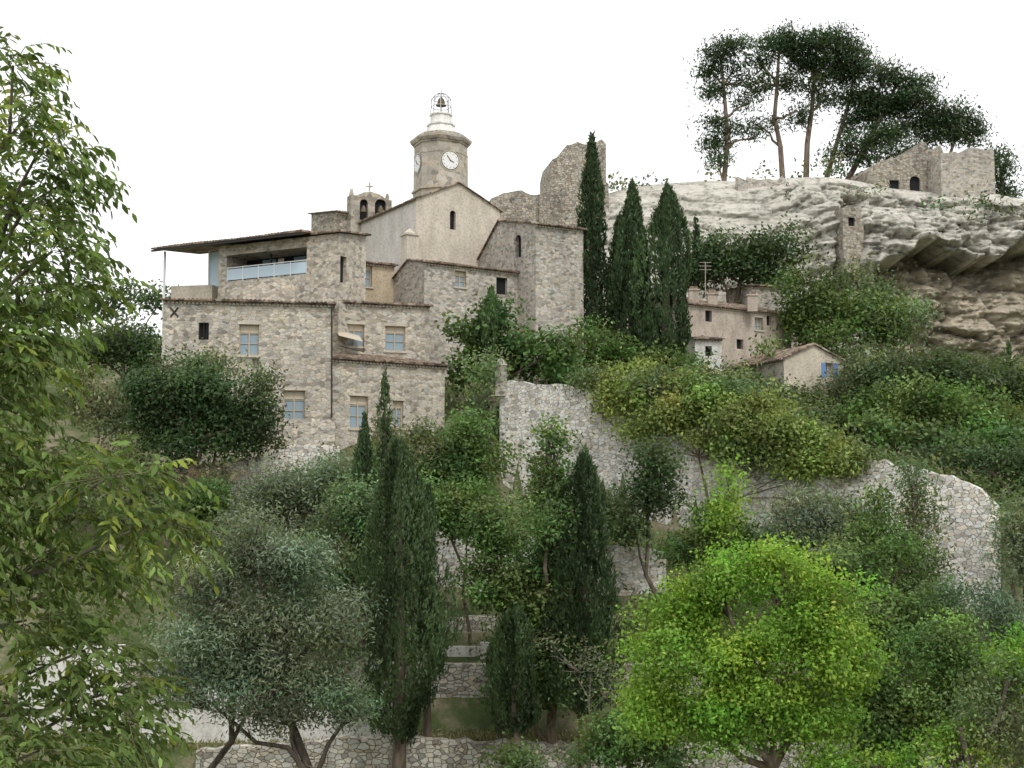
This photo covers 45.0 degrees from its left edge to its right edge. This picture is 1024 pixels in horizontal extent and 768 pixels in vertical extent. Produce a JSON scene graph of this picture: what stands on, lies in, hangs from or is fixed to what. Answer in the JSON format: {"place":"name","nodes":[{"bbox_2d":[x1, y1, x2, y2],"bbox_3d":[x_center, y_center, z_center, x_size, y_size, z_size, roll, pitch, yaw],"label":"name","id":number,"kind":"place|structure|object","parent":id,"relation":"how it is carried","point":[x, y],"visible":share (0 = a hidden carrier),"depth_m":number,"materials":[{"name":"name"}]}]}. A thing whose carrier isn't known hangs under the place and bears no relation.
{"place":"outdoors","nodes":[
{"label":"outdoors","id":0,"kind":"place"},
{"bbox_2d":[0,339,1023,767],"bbox_3d":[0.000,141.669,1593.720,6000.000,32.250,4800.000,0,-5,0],"label":"hillside ground","id":1,"kind":"structure","parent":0,"point":[456,713],"depth_m":64.50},
{"bbox_2d":[18,644,125,734],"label":"plastered wall","id":2,"kind":"structure","parent":1,"relation":"on","point":[62,666],"depth_m":58.18,"materials":[{"name":"concrete"}]},
{"bbox_2d":[1,274,178,332],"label":"distant trees","id":3,"kind":"object","parent":1,"relation":"on","point":[152,297],"visible":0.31,"depth_m":150.63,"materials":[{"name":"green plant"}]},
{"bbox_2d":[37,356,148,476],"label":"shrub","id":4,"kind":"object","parent":1,"relation":"on","point":[107,404],"visible":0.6,"depth_m":71.69,"materials":[{"name":"green plant"}]},
{"bbox_2d":[52,311,162,403],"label":"laurel tree","id":5,"kind":"object","parent":1,"relation":"on","point":[120,345],"visible":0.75,"depth_m":83.57,"materials":[{"name":"green plant"}]},
{"bbox_2d":[0,26,233,767],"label":"walnut tree","id":6,"kind":"object","parent":1,"relation":"on","point":[29,455],"visible":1,"depth_m":12.54,"materials":[{"name":"green plant"}]},
{"bbox_2d":[54,433,185,550],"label":"shrub","id":7,"kind":"object","parent":1,"relation":"on","point":[99,497],"visible":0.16,"depth_m":68.11,"materials":[{"name":"green plant"}]},
{"bbox_2d":[103,349,307,556],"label":"holm oak","id":8,"kind":"object","parent":1,"relation":"on","point":[191,419],"visible":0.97,"depth_m":67.35,"materials":[{"name":"green plant"}]},
{"bbox_2d":[156,469,259,558],"bbox_3d":[-15.744,7.946,64.925,6.694,7.347,5.094,0,-5,0],"label":"shrub","id":9,"kind":"object","parent":1,"relation":"on","point":[195,500],"visible":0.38,"depth_m":64.70,"materials":[{"name":"green plant"}]},
{"bbox_2d":[138,336,291,544],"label":"oak","id":10,"kind":"object","parent":1,"relation":"on","point":[211,359],"visible":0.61,"depth_m":68.64,"materials":[{"name":"green plant"}]},
{"bbox_2d":[151,232,302,353],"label":"veranda","id":11,"kind":"object","parent":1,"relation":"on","point":[213,257],"visible":0.74,"depth_m":88.46,"materials":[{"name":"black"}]},
{"bbox_2d":[151,618,313,767],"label":"olive tree","id":12,"kind":"object","parent":1,"relation":"on","point":[233,734],"visible":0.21,"depth_m":45.18,"materials":[{"name":"green plant"}]},
{"bbox_2d":[159,302,332,466],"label":"walls","id":13,"kind":"structure","parent":1,"relation":"on","point":[296,339],"depth_m":75.55,"materials":[{"name":"stone"}]},
{"bbox_2d":[159,298,335,306],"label":"roof","id":14,"kind":"structure","parent":13,"relation":"on","point":[233,301],"depth_m":75.29,"materials":[{"name":"tile"}]},
{"bbox_2d":[243,278,296,301],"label":"parapet","id":15,"kind":"structure","parent":14,"relation":"on","point":[278,289],"depth_m":79.87,"materials":[{"name":"stone"}]},
{"bbox_2d":[200,321,306,424],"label":"windows","id":16,"kind":"structure","parent":13,"relation":"attached to","point":[249,342],"depth_m":75.63,"materials":[{"name":"blue"}]},
{"bbox_2d":[104,493,392,767],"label":"olive tree","id":17,"kind":"object","parent":1,"relation":"on","point":[322,684],"visible":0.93,"depth_m":44.67,"materials":[{"name":"green plant"}]},
{"bbox_2d":[139,683,392,742],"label":"plastered wall","id":18,"kind":"structure","parent":1,"relation":"on","point":[205,731],"depth_m":56.41,"materials":[{"name":"concrete"}]},
{"bbox_2d":[207,438,353,601],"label":"olive tree","id":19,"kind":"object","parent":1,"relation":"on","point":[292,495],"visible":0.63,"depth_m":62.05,"materials":[{"name":"green plant"}]},
{"bbox_2d":[228,444,339,510],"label":"garden wall","id":20,"kind":"structure","parent":1,"relation":"on","point":[304,452],"depth_m":70.78,"materials":[{"name":"white stone"}]},
{"bbox_2d":[218,233,365,352],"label":"walls","id":21,"kind":"structure","parent":1,"relation":"on","point":[319,281],"depth_m":83.70,"materials":[{"name":"stone"}]},
{"bbox_2d":[151,229,370,253],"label":"roof","id":22,"kind":"structure","parent":21,"relation":"on","point":[215,248],"depth_m":86.10,"materials":[{"name":"tile"}]},
{"bbox_2d":[227,254,342,282],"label":"windows","id":23,"kind":"structure","parent":21,"relation":"attached to","point":[276,267],"depth_m":85.70,"materials":[{"name":"blue glass"}]},
{"bbox_2d":[282,419,335,447],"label":"batter","id":24,"kind":"object","parent":1,"relation":"on","point":[312,430],"visible":0.31,"depth_m":75.22,"materials":[{"name":"stone"}]},
{"bbox_2d":[271,458,410,669],"bbox_3d":[-8.218,10.180,59.273,7.791,13.173,5.533,0,-5,0],"label":"oak tree","id":25,"kind":"object","parent":1,"relation":"on","point":[353,505],"visible":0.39,"depth_m":58.73,"materials":[{"name":"green plant"}]},
{"bbox_2d":[349,411,382,661],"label":"cypress tree","id":26,"kind":"object","parent":1,"relation":"on","point":[362,457],"visible":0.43,"depth_m":60.65,"materials":[{"name":"green plant"}]},
{"bbox_2d":[347,182,391,231],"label":"bell gable","id":27,"kind":"structure","parent":1,"relation":"on","point":[362,206],"depth_m":105.47,"materials":[{"name":"beige stone"}]},
{"bbox_2d":[365,265,393,302],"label":"walls","id":28,"kind":"structure","parent":1,"relation":"on","point":[382,282],"depth_m":92.45,"materials":[{"name":"beige paint"}]},
{"bbox_2d":[371,367,394,650],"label":"cypress tree","id":29,"kind":"object","parent":1,"relation":"on","point":[386,437],"visible":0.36,"depth_m":61.96,"materials":[{"name":"green plant"}]},
{"bbox_2d":[346,304,429,360],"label":"walls","id":30,"kind":"structure","parent":1,"relation":"on","point":[417,330],"depth_m":83.90,"materials":[{"name":"stone"}]},
{"bbox_2d":[345,321,406,352],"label":"windows","id":31,"kind":"structure","parent":30,"relation":"attached to","point":[394,339],"depth_m":83.98,"materials":[{"name":"white"}]},
{"bbox_2d":[332,360,444,449],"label":"walls","id":32,"kind":"structure","parent":1,"relation":"on","point":[421,390],"depth_m":78.95,"materials":[{"name":"stone"}]},
{"bbox_2d":[348,393,405,430],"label":"windows","id":33,"kind":"structure","parent":32,"relation":"attached to","point":[358,403],"depth_m":77.94,"materials":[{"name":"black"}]},
{"bbox_2d":[333,352,448,368],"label":"roof","id":34,"kind":"structure","parent":32,"relation":"on","point":[371,359],"depth_m":79.64,"materials":[{"name":"tile"}]},
{"bbox_2d":[349,409,456,479],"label":"shrub","id":35,"kind":"object","parent":1,"relation":"on","point":[427,435],"visible":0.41,"depth_m":70.85,"materials":[{"name":"green plant"}]},
{"bbox_2d":[350,432,466,767],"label":"cypress tree","id":36,"kind":"object","parent":1,"relation":"on","point":[399,491],"visible":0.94,"depth_m":53.74,"materials":[{"name":"green plant"}]},
{"bbox_2d":[410,482,448,736],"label":"cypress tree","id":37,"kind":"object","parent":1,"relation":"on","point":[427,724],"visible":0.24,"depth_m":55.99,"materials":[{"name":"green plant"}]},
{"bbox_2d":[358,181,503,273],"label":"village church","id":38,"kind":"structure","parent":1,"relation":"on","point":[454,222],"depth_m":98.68,"materials":[{"name":"beige"}]},
{"bbox_2d":[410,90,471,197],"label":"clock bell tower","id":39,"kind":"structure","parent":38,"relation":"on","point":[440,145],"depth_m":101.87,"materials":[{"name":"stone"}]},
{"bbox_2d":[340,398,530,508],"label":"laurel tree","id":40,"kind":"object","parent":1,"relation":"on","point":[463,436],"visible":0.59,"depth_m":69.26,"materials":[{"name":"green plant"}]},
{"bbox_2d":[373,467,519,645],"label":"tree","id":41,"kind":"object","parent":1,"relation":"on","point":[450,513],"visible":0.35,"depth_m":60.76,"materials":[{"name":"green plant"}]},
{"bbox_2d":[394,260,517,380],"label":"walls","id":42,"kind":"structure","parent":1,"relation":"on","point":[419,282],"depth_m":90.25,"materials":[{"name":"grey stone"}]},
{"bbox_2d":[440,338,525,448],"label":"ivy on wall","id":43,"kind":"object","parent":1,"relation":"on","point":[488,366],"visible":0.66,"depth_m":76.00,"materials":[{"name":"green plant"}]},
{"bbox_2d":[468,284,506,405],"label":"cypress tree","id":44,"kind":"object","parent":1,"relation":"on","point":[490,311],"visible":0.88,"depth_m":81.62,"materials":[{"name":"green plant"}]},
{"bbox_2d":[438,486,550,738],"bbox_3d":[-0.453,10.632,56.798,5.860,11.929,6.383,0,-5,0],"label":"oak tree","id":45,"kind":"object","parent":1,"relation":"on","point":[490,534],"visible":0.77,"depth_m":56.69,"materials":[{"name":"green plant"}]},
{"bbox_2d":[0,320,1023,674],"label":"undergrowth","id":46,"kind":"object","parent":1,"relation":"on","point":[984,486],"visible":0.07,"depth_m":68.48,"materials":[{"name":"green plant"}]},
{"bbox_2d":[0,725,1023,751],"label":"terrace grass","id":47,"kind":"structure","parent":1,"relation":"on","point":[456,734],"depth_m":56.88,"materials":[{"name":"green plant"}]},
{"bbox_2d":[483,601,543,755],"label":"cypress tree","id":48,"kind":"object","parent":1,"relation":"on","point":[514,624],"visible":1,"depth_m":51.76,"materials":[{"name":"green plant"}]},
{"bbox_2d":[434,291,598,406],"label":"fig tree","id":49,"kind":"object","parent":1,"relation":"on","point":[522,348],"visible":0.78,"depth_m":81.94,"materials":[{"name":"green plant"}]},
{"bbox_2d":[479,221,583,384],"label":"walls","id":50,"kind":"structure","parent":1,"relation":"on","point":[548,264],"depth_m":92.30,"materials":[{"name":"grey stone"}]},
{"bbox_2d":[471,411,622,744],"bbox_3d":[1.708,9.678,55.420,7.154,17.178,6.140,0,-5,0],"label":"cedar tree","id":51,"kind":"object","parent":1,"relation":"on","point":[549,480],"visible":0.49,"depth_m":54.96,"materials":[{"name":"green plant"}]},
{"bbox_2d":[435,529,666,595],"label":"retaining wall","id":52,"kind":"structure","parent":1,"relation":"on","point":[628,564],"depth_m":65.12,"materials":[{"name":"white stone"}]},
{"bbox_2d":[491,477,650,545],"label":"oak tree","id":53,"kind":"object","parent":1,"relation":"on","point":[609,501],"visible":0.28,"depth_m":64.97,"materials":[{"name":"green plant"}]},
{"bbox_2d":[125,659,1022,697],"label":"terrace wall","id":54,"kind":"structure","parent":1,"relation":"on","point":[457,682],"depth_m":59.17,"materials":[{"name":"stone"}]},
{"bbox_2d":[526,623,634,767],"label":"shrub","id":55,"kind":"object","parent":1,"relation":"on","point":[595,657],"visible":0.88,"depth_m":48.87,"materials":[{"name":"green plant"}]},
{"bbox_2d":[196,734,977,767],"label":"terrace wall","id":56,"kind":"structure","parent":1,"relation":"on","point":[377,752],"depth_m":54.55,"materials":[{"name":"stone"}]},
{"bbox_2d":[535,443,640,767],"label":"cypress tree","id":57,"kind":"object","parent":1,"relation":"on","point":[584,478],"visible":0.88,"depth_m":54.01,"materials":[{"name":"green plant"}]},
{"bbox_2d":[575,130,614,382],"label":"cypress tree","id":58,"kind":"object","parent":1,"relation":"on","point":[593,255],"visible":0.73,"depth_m":93.78,"materials":[{"name":"green plant"}]},
{"bbox_2d":[546,697,709,767],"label":"elder tree","id":59,"kind":"object","parent":1,"relation":"on","point":[607,743],"visible":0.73,"depth_m":42.39,"materials":[{"name":"green plant"}]},
{"bbox_2d":[528,313,727,387],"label":"shrubs","id":60,"kind":"object","parent":1,"relation":"on","point":[606,350],"visible":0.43,"depth_m":88.01,"materials":[{"name":"green plant"}]},
{"bbox_2d":[600,176,658,363],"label":"cypress tree","id":61,"kind":"object","parent":1,"relation":"on","point":[631,220],"visible":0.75,"depth_m":92.36,"materials":[{"name":"green plant"}]},
{"bbox_2d":[597,426,700,604],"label":"laurel tree","id":62,"kind":"object","parent":1,"relation":"on","point":[649,501],"visible":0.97,"depth_m":63.11,"materials":[{"name":"green plant"}]},
{"bbox_2d":[628,179,692,375],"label":"cypress tree","id":63,"kind":"object","parent":1,"relation":"on","point":[667,224],"visible":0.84,"depth_m":90.83,"materials":[{"name":"green plant"}]},
{"bbox_2d":[541,351,882,505],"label":"ivy on wall","id":64,"kind":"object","parent":1,"relation":"on","point":[757,419],"visible":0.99,"depth_m":68.20,"materials":[{"name":"green plant"}]},
{"bbox_2d":[642,492,784,695],"bbox_3d":[9.856,10.900,59.191,7.340,11.742,4.670,0,-5,0],"label":"laurel tree","id":65,"kind":"object","parent":1,"relation":"on","point":[679,547],"visible":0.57,"depth_m":59.24,"materials":[{"name":"green plant"}]},
{"bbox_2d":[654,297,785,373],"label":"walls","id":66,"kind":"structure","parent":1,"relation":"on","point":[731,327],"depth_m":101.55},
{"bbox_2d":[681,441,764,639],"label":"oak tree","id":67,"kind":"object","parent":1,"relation":"on","point":[728,504],"visible":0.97,"depth_m":58.17,"materials":[{"name":"green plant"}]},
{"bbox_2d":[596,532,901,767],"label":"linden tree","id":68,"kind":"object","parent":1,"relation":"on","point":[815,607],"visible":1,"depth_m":36.84,"materials":[{"name":"green plant"}]},
{"bbox_2d":[500,380,1000,619],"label":"retaining wall","id":69,"kind":"structure","parent":1,"relation":"on","point":[535,401],"depth_m":69.33,"materials":[{"name":"white stone"}]},
{"bbox_2d":[669,211,833,303],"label":"holm oak","id":70,"kind":"object","parent":1,"relation":"on","point":[719,255],"visible":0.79,"depth_m":108.31,"materials":[{"name":"green plant"}]},
{"bbox_2d":[722,283,793,348],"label":"stone house","id":71,"kind":"structure","parent":1,"relation":"on","point":[764,296],"depth_m":107.63,"materials":[{"name":"stone"}]},
{"bbox_2d":[726,342,847,404],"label":"gabled cottage","id":72,"kind":"structure","parent":1,"relation":"on","point":[806,361],"depth_m":93.43,"materials":[{"name":"beige paint"}]},
{"bbox_2d":[732,475,898,734],"bbox_3d":[14.058,10.473,58.176,8.196,12.415,5.500,0,-5,0],"label":"olive tree","id":73,"kind":"object","parent":1,"relation":"on","point":[816,516],"visible":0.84,"depth_m":57.93,"materials":[{"name":"green plant"}]},
{"bbox_2d":[759,370,872,445],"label":"shrub","id":74,"kind":"object","parent":1,"relation":"on","point":[834,412],"visible":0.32,"depth_m":85.53,"materials":[{"name":"green plant"}]},
{"bbox_2d":[760,237,916,361],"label":"oak tree","id":75,"kind":"object","parent":1,"relation":"on","point":[813,313],"visible":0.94,"depth_m":103.06,"materials":[{"name":"green plant"}]},
{"bbox_2d":[785,333,911,412],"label":"oak tree","id":76,"kind":"object","parent":1,"relation":"on","point":[865,360],"visible":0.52,"depth_m":91.80,"materials":[{"name":"green plant"}]},
{"bbox_2d":[793,513,942,766],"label":"oak tree","id":77,"kind":"object","parent":1,"relation":"on","point":[895,555],"visible":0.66,"depth_m":51.01,"materials":[{"name":"green plant"}]},
{"bbox_2d":[806,478,945,764],"bbox_3d":[16.309,11.175,55.122,6.375,14.219,4.866,-2,-6,23],"label":"oak tree","id":78,"kind":"object","parent":1,"relation":"on","point":[873,529],"visible":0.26,"depth_m":55.03,"materials":[{"name":"green plant"}]},
{"bbox_2d":[822,252,948,356],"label":"oak tree","id":79,"kind":"object","parent":1,"relation":"on","point":[894,290],"visible":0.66,"depth_m":105.03,"materials":[{"name":"green plant"}]},
{"bbox_2d":[801,574,977,763],"bbox_3d":[13.610,12.132,44.504,7.072,10.358,5.058,0,-5,0],"label":"oak tree","id":80,"kind":"object","parent":1,"relation":"on","point":[886,603],"visible":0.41,"depth_m":44.58,"materials":[{"name":"green plant"}]},
{"bbox_2d":[775,611,1023,767],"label":"oak tree","id":81,"kind":"object","parent":1,"relation":"on","point":[978,737],"visible":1,"depth_m":36.38,"materials":[{"name":"green plant"}]},
{"bbox_2d":[823,604,1023,767],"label":"oak tree","id":82,"kind":"object","parent":1,"relation":"on","point":[942,656],"visible":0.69,"depth_m":39.46,"materials":[{"name":"green plant"}]},
{"bbox_2d":[828,365,1023,454],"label":"oak tree","id":83,"kind":"object","parent":1,"relation":"on","point":[940,401],"visible":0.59,"depth_m":83.06,"materials":[{"name":"green plant"}]},
{"bbox_2d":[881,446,970,739],"bbox_3d":[18.533,9.670,56.120,4.250,13.742,4.710,0,-5,0],"label":"oak tree","id":84,"kind":"object","parent":1,"relation":"on","point":[916,514],"visible":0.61,"depth_m":56.28,"materials":[{"name":"green plant"}]},
{"bbox_2d":[839,336,1023,426],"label":"laurel tree","id":85,"kind":"object","parent":1,"relation":"on","point":[959,370],"visible":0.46,"depth_m":89.42,"materials":[{"name":"green plant"}]},
{"bbox_2d":[845,397,1023,481],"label":"fig tree","id":86,"kind":"object","parent":1,"relation":"on","point":[925,436],"visible":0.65,"depth_m":75.33,"materials":[{"name":"green plant"}]},
{"bbox_2d":[877,570,994,767],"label":"oak tree","id":87,"kind":"object","parent":1,"relation":"on","point":[955,595],"visible":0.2,"depth_m":52.31,"materials":[{"name":"green plant"}]},
{"bbox_2d":[895,434,1023,506],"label":"laurel tree","id":88,"kind":"object","parent":1,"relation":"on","point":[992,461],"visible":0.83,"depth_m":69.74,"materials":[{"name":"green plant"}]},
{"bbox_2d":[947,485,1023,767],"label":"olive tree","id":89,"kind":"object","parent":1,"relation":"on","point":[1000,609],"visible":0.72,"depth_m":49.02,"materials":[{"name":"green plant"}]},
{"bbox_2d":[0,0,1023,338],"label":"sky","id":90,"kind":"structure","parent":0,"point":[221,119],"materials":[{"name":"white"}]},
{"bbox_2d":[583,177,1023,366],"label":"limestone cliff","id":91,"kind":"structure","parent":0,"point":[976,267],"depth_m":120.50,"materials":[{"name":"grey stone"}]},
{"bbox_2d":[489,190,541,221],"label":"ruined rampart","id":92,"kind":"object","parent":91,"relation":"on","point":[520,205],"visible":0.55,"depth_m":121.58,"materials":[{"name":"stone"}]},
{"bbox_2d":[540,139,605,193],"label":"ruined tower","id":93,"kind":"structure","parent":91,"relation":"on","point":[563,168],"depth_m":123.95,"materials":[{"name":"grey stone"}]},
{"bbox_2d":[539,182,608,226],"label":"ruined rampart","id":94,"kind":"object","parent":91,"relation":"on","point":[555,205],"visible":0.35,"depth_m":121.99,"materials":[{"name":"grey stone"}]},
{"bbox_2d":[682,27,777,180],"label":"pine tree","id":95,"kind":"object","parent":91,"relation":"on","point":[715,56],"visible":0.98,"depth_m":131.93,"materials":[{"name":"green plant"}]},
{"bbox_2d":[738,18,827,177],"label":"pine tree","id":96,"kind":"object","parent":91,"relation":"on","point":[775,45],"visible":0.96,"depth_m":132.55,"materials":[{"name":"green plant"}]},
{"bbox_2d":[568,140,1023,225],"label":"cliff shrubs","id":97,"kind":"object","parent":91,"relation":"on","point":[836,168],"visible":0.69,"depth_m":126.21,"materials":[{"name":"green plant"}]},
{"bbox_2d":[770,18,872,176],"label":"pine tree","id":98,"kind":"object","parent":91,"relation":"on","point":[814,64],"visible":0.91,"depth_m":133.81,"materials":[{"name":"green plant"}]},
{"bbox_2d":[833,205,863,279],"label":"cliff stair tower","id":99,"kind":"structure","parent":91,"relation":"on","point":[850,234],"depth_m":117.53,"materials":[{"name":"stone"}]},
{"bbox_2d":[808,31,902,176],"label":"pine tree","id":100,"kind":"object","parent":91,"relation":"on","point":[852,66],"visible":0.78,"depth_m":134.51,"materials":[{"name":"green plant"}]},
{"bbox_2d":[812,128,936,174],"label":"pine tree","id":101,"kind":"object","parent":91,"relation":"on","point":[848,148],"visible":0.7,"depth_m":131.22,"materials":[{"name":"green plant"}]},
{"bbox_2d":[850,142,943,191],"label":"ruined castle","id":102,"kind":"structure","parent":91,"relation":"on","point":[907,170],"depth_m":126.27,"materials":[{"name":"stone"}]},
{"bbox_2d":[845,55,974,179],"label":"pine tree","id":103,"kind":"object","parent":91,"relation":"on","point":[906,98],"visible":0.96,"depth_m":132.70,"materials":[{"name":"green plant"}]},
{"bbox_2d":[904,90,998,151],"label":"pine tree","id":104,"kind":"object","parent":91,"relation":"on","point":[977,132],"visible":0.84,"depth_m":133.93,"materials":[{"name":"green plant"}]},
{"bbox_2d":[983,136,1023,198],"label":"pine tree","id":105,"kind":"object","parent":91,"relation":"on","point":[1001,183],"visible":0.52,"depth_m":134.81,"materials":[{"name":"green plant"}]},
{"bbox_2d":[927,148,994,197],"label":"ruined castle tower","id":106,"kind":"structure","parent":0,"point":[951,174],"depth_m":124.47,"materials":[{"name":"grey stone"}]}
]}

